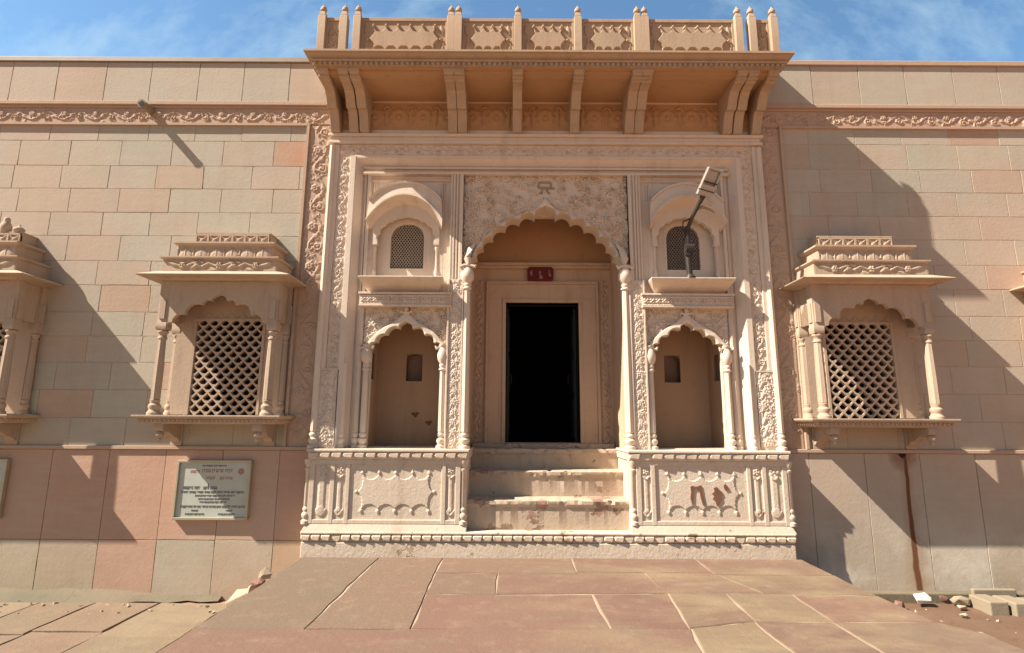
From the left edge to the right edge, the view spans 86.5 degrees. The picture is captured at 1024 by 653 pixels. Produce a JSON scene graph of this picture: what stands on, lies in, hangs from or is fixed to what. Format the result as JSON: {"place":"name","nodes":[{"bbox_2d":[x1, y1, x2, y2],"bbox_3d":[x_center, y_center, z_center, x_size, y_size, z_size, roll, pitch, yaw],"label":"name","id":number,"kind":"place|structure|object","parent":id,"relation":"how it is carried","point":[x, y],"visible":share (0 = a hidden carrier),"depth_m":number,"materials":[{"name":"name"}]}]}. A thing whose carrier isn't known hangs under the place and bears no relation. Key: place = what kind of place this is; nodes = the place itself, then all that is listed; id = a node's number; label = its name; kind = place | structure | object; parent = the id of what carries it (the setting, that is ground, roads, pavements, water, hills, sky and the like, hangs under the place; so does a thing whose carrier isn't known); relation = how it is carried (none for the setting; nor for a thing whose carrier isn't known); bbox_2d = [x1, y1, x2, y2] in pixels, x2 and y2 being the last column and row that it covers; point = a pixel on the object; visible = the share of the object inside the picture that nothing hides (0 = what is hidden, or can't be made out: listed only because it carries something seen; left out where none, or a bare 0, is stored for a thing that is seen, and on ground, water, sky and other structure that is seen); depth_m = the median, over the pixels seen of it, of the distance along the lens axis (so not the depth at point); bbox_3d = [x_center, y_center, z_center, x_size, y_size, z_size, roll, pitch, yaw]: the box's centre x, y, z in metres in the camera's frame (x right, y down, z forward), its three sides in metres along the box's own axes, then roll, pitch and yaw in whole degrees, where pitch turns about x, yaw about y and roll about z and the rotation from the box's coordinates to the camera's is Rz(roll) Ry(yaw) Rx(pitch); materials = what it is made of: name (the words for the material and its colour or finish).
{"place":"outdoors","nodes":[
{"label":"outdoors","id":0,"kind":"place"},
{"bbox_2d":[0,602,225,652],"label":"pavement","id":1,"kind":"structure","parent":0,"point":[48,627],"depth_m":4.93,"materials":[{"name":"beige stone"}]},
{"bbox_2d":[225,588,247,607],"bbox_3d":[-2.407,2.468,4.811,0.201,0.310,0.419,4,-11,-20],"label":"broken stone","id":2,"kind":"object","parent":1,"relation":"on","point":[238,594],"visible":0.23,"depth_m":4.72,"materials":[{"name":"beige stone"}]},
{"bbox_2d":[127,601,226,603],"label":"ground","id":3,"kind":"structure","parent":0,"point":[217,602],"depth_m":5.68,"materials":[{"name":"brown stone"}]},
{"bbox_2d":[0,588,220,602],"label":"kerb","id":4,"kind":"structure","parent":3,"relation":"on","point":[63,595],"depth_m":5.67,"materials":[{"name":"beige stone"}]},
{"bbox_2d":[0,56,331,600],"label":"stone block wall","id":5,"kind":"structure","parent":3,"relation":"on","point":[162,221],"depth_m":6.20,"materials":[{"name":"stone"}]},
{"bbox_2d":[0,459,10,518],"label":"notice board","id":6,"kind":"object","parent":5,"relation":"attached to","point":[4,468],"visible":1,"depth_m":5.92,"materials":[{"name":"metal"}]},
{"bbox_2d":[0,217,63,444],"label":"bay window","id":7,"kind":"structure","parent":5,"relation":"in","point":[25,285],"depth_m":6.05,"materials":[{"name":"stone"}]},
{"bbox_2d":[171,460,253,519],"bbox_3d":[-3.252,1.773,5.915,0.811,0.627,0.049,0,-10,0],"label":"notice board","id":8,"kind":"object","parent":5,"relation":"attached to","point":[212,489],"visible":1,"depth_m":5.91,"materials":[{"name":"metal"}]},
{"bbox_2d":[131,232,307,445],"bbox_3d":[-3.197,0.134,6.185,1.640,2.395,1.000,0,-10,0],"label":"bay window","id":9,"kind":"structure","parent":5,"relation":"in","point":[244,283],"depth_m":6.03,"materials":[{"name":"stone"}]},
{"bbox_2d":[300,4,796,559],"bbox_3d":[0.396,-0.187,8.632,5.430,6.170,6.165,0,-10,0],"label":"carved gateway","id":10,"kind":"object","parent":3,"relation":"on","point":[612,390],"visible":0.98,"depth_m":6.37,"materials":[{"name":"stone"}]},
{"bbox_2d":[358,181,444,291],"bbox_3d":[-1.265,-1.053,6.579,0.960,1.405,0.645,0,-10,0],"label":"hooded window","id":11,"kind":"structure","parent":10,"relation":"in","point":[404,218],"depth_m":6.50,"materials":[{"name":"stone"}]},
{"bbox_2d":[506,308,511,441],"bbox_3d":[-0.039,0.668,7.473,0.079,1.800,0.450,0,-10,0],"label":"door leaf","id":12,"kind":"structure","parent":10,"relation":"in","point":[508,374],"depth_m":7.28,"materials":[{"name":"paint"}]},
{"bbox_2d":[527,267,552,280],"bbox_3d":[0.374,-0.690,7.161,0.340,0.190,0.042,0,-10,0],"label":"door sign","id":13,"kind":"object","parent":10,"relation":"attached to","point":[539,273],"visible":1,"depth_m":7.14,"materials":[{"name":"red metal"}]},
{"bbox_2d":[568,308,577,442],"bbox_3d":[0.822,0.672,7.473,0.079,1.800,0.450,0,-10,0],"label":"door leaf","id":14,"kind":"structure","parent":10,"relation":"in","point":[573,368],"depth_m":7.33,"materials":[{"name":"paint"}]},
{"bbox_2d":[647,182,735,293],"bbox_3d":[2.065,-1.035,6.579,0.960,1.405,0.645,0,-10,0],"label":"hooded window","id":15,"kind":"structure","parent":10,"relation":"in","point":[673,204],"depth_m":6.50,"materials":[{"name":"stone"}]},
{"bbox_2d":[682,167,723,276],"bbox_3d":[2.138,-1.157,6.185,0.351,1.187,0.594,2,-10,-9],"label":"flood lamp","id":16,"kind":"object","parent":10,"relation":"on","point":[709,182],"visible":0.95,"depth_m":6.15,"materials":[{"name":"metal"}]},
{"bbox_2d":[157,557,1023,652],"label":"stone platform","id":17,"kind":"structure","parent":3,"relation":"on","point":[529,607],"depth_m":4.02,"materials":[{"name":"pink stone"}]},
{"bbox_2d":[247,585,256,593],"bbox_3d":[-2.234,2.253,4.648,0.043,0.085,0.123,-2,-10,14],"label":"broken stone","id":18,"kind":"object","parent":17,"relation":"attached to","point":[251,588],"visible":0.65,"depth_m":4.63,"materials":[{"name":"beige stone"}]},
{"bbox_2d":[250,578,265,586],"bbox_3d":[-2.241,2.261,4.793,0.116,0.089,0.097,0,-10,0],"label":"broken stone","id":19,"kind":"object","parent":17,"relation":"on","point":[258,582],"visible":0.65,"depth_m":4.77,"materials":[{"name":"pink stone"}]},
{"bbox_2d":[258,567,271,578],"bbox_3d":[-2.248,2.252,4.949,0.096,0.110,0.097,-5,-11,29],"label":"broken stone","id":20,"kind":"object","parent":17,"relation":"on","point":[265,573],"visible":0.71,"depth_m":4.93,"materials":[{"name":"beige stone"}]},
{"bbox_2d":[305,559,984,652],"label":"mortar joints","id":21,"kind":"object","parent":17,"relation":"on","point":[604,617],"visible":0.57,"depth_m":4.11,"materials":[{"name":"beige concrete"}]},
{"bbox_2d":[760,60,1023,603],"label":"stone block wall","id":22,"kind":"structure","parent":3,"relation":"on","point":[894,195],"depth_m":6.19,"materials":[{"name":"stone"}]},
{"bbox_2d":[778,236,960,449],"bbox_3d":[3.915,0.171,6.185,1.640,2.395,1.000,0,-10,0],"label":"bay window","id":23,"kind":"structure","parent":22,"relation":"in","point":[843,286],"depth_m":6.03,"materials":[{"name":"stone"}]},
{"bbox_2d":[1009,271,1023,295],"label":"bay window","id":24,"kind":"structure","parent":22,"relation":"in","point":[1019,289],"depth_m":6.29,"materials":[{"name":"stone"}]},
{"bbox_2d":[0,0,1023,60],"label":"sky","id":25,"kind":"structure","parent":0,"point":[845,30],"materials":[{"name":"blue"}]},
{"bbox_2d":[904,603,1023,649],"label":"earth","id":26,"kind":"structure","parent":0,"point":[1004,628],"depth_m":5.17,"materials":[{"name":"brown soil"}]},
{"bbox_2d":[2,601,1015,632],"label":"gravel","id":27,"kind":"structure","parent":26,"relation":"on","point":[150,610],"depth_m":5.44,"materials":[{"name":"beige gravel"}]},
{"bbox_2d":[894,600,904,607],"bbox_3d":[3.890,2.796,5.460,0.128,0.084,0.069,8,-12,-35],"label":"rubble lump","id":28,"kind":"object","parent":26,"relation":"on","point":[899,603],"visible":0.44,"depth_m":5.44,"materials":[{"name":"pink stone"}]},
{"bbox_2d":[913,593,931,603],"bbox_3d":[4.201,2.786,5.589,0.159,0.096,0.130,-1,-10,10],"label":"crumpled bag","id":29,"kind":"object","parent":26,"relation":"on","point":[922,597],"visible":1,"depth_m":5.54,"materials":[{"name":"white plastic"}]},
{"bbox_2d":[939,596,947,600],"bbox_3d":[4.489,2.844,5.694,0.113,0.070,0.066,-7,-12,34],"label":"rubble lump","id":30,"kind":"object","parent":26,"relation":"on","point":[943,598],"visible":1,"depth_m":5.67,"materials":[{"name":"pink stone"}]},
{"bbox_2d":[950,596,970,603],"bbox_3d":[4.609,2.802,5.585,0.179,0.089,0.127,0,-10,0],"label":"rubble lump","id":31,"kind":"object","parent":26,"relation":"on","point":[960,599],"visible":1,"depth_m":5.55,"materials":[{"name":"stone"}]},
{"bbox_2d":[957,605,966,609],"bbox_3d":[4.512,2.813,5.450,0.097,0.050,0.057,3,-10,-14],"label":"rubble lump","id":32,"kind":"object","parent":26,"relation":"on","point":[962,607],"visible":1,"depth_m":5.43,"materials":[{"name":"stone"}]},
{"bbox_2d":[959,613,968,617],"bbox_3d":[4.343,2.777,5.227,0.073,0.042,0.044,-8,-13,40],"label":"rubble lump","id":33,"kind":"object","parent":26,"relation":"on","point":[965,615],"visible":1,"depth_m":5.22,"materials":[{"name":"stone"}]},
{"bbox_2d":[969,594,1009,615],"bbox_3d":[4.778,2.804,5.450,0.185,0.160,0.260,0,-10,0],"label":"concrete block","id":34,"kind":"object","parent":26,"relation":"on","point":[989,605],"depth_m":5.37,"materials":[{"name":"beige concrete"}]},
{"bbox_2d":[970,588,1016,597],"bbox_3d":[5.010,2.825,5.652,0.450,0.190,0.045,0,-10,0],"label":"concrete block","id":35,"kind":"object","parent":26,"relation":"on","point":[998,591],"depth_m":5.64,"materials":[{"name":"beige concrete"}]},
{"bbox_2d":[992,595,1023,616],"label":"concrete block","id":36,"kind":"object","parent":26,"relation":"on","point":[1016,606],"depth_m":5.34,"materials":[{"name":"beige concrete"}]}
]}

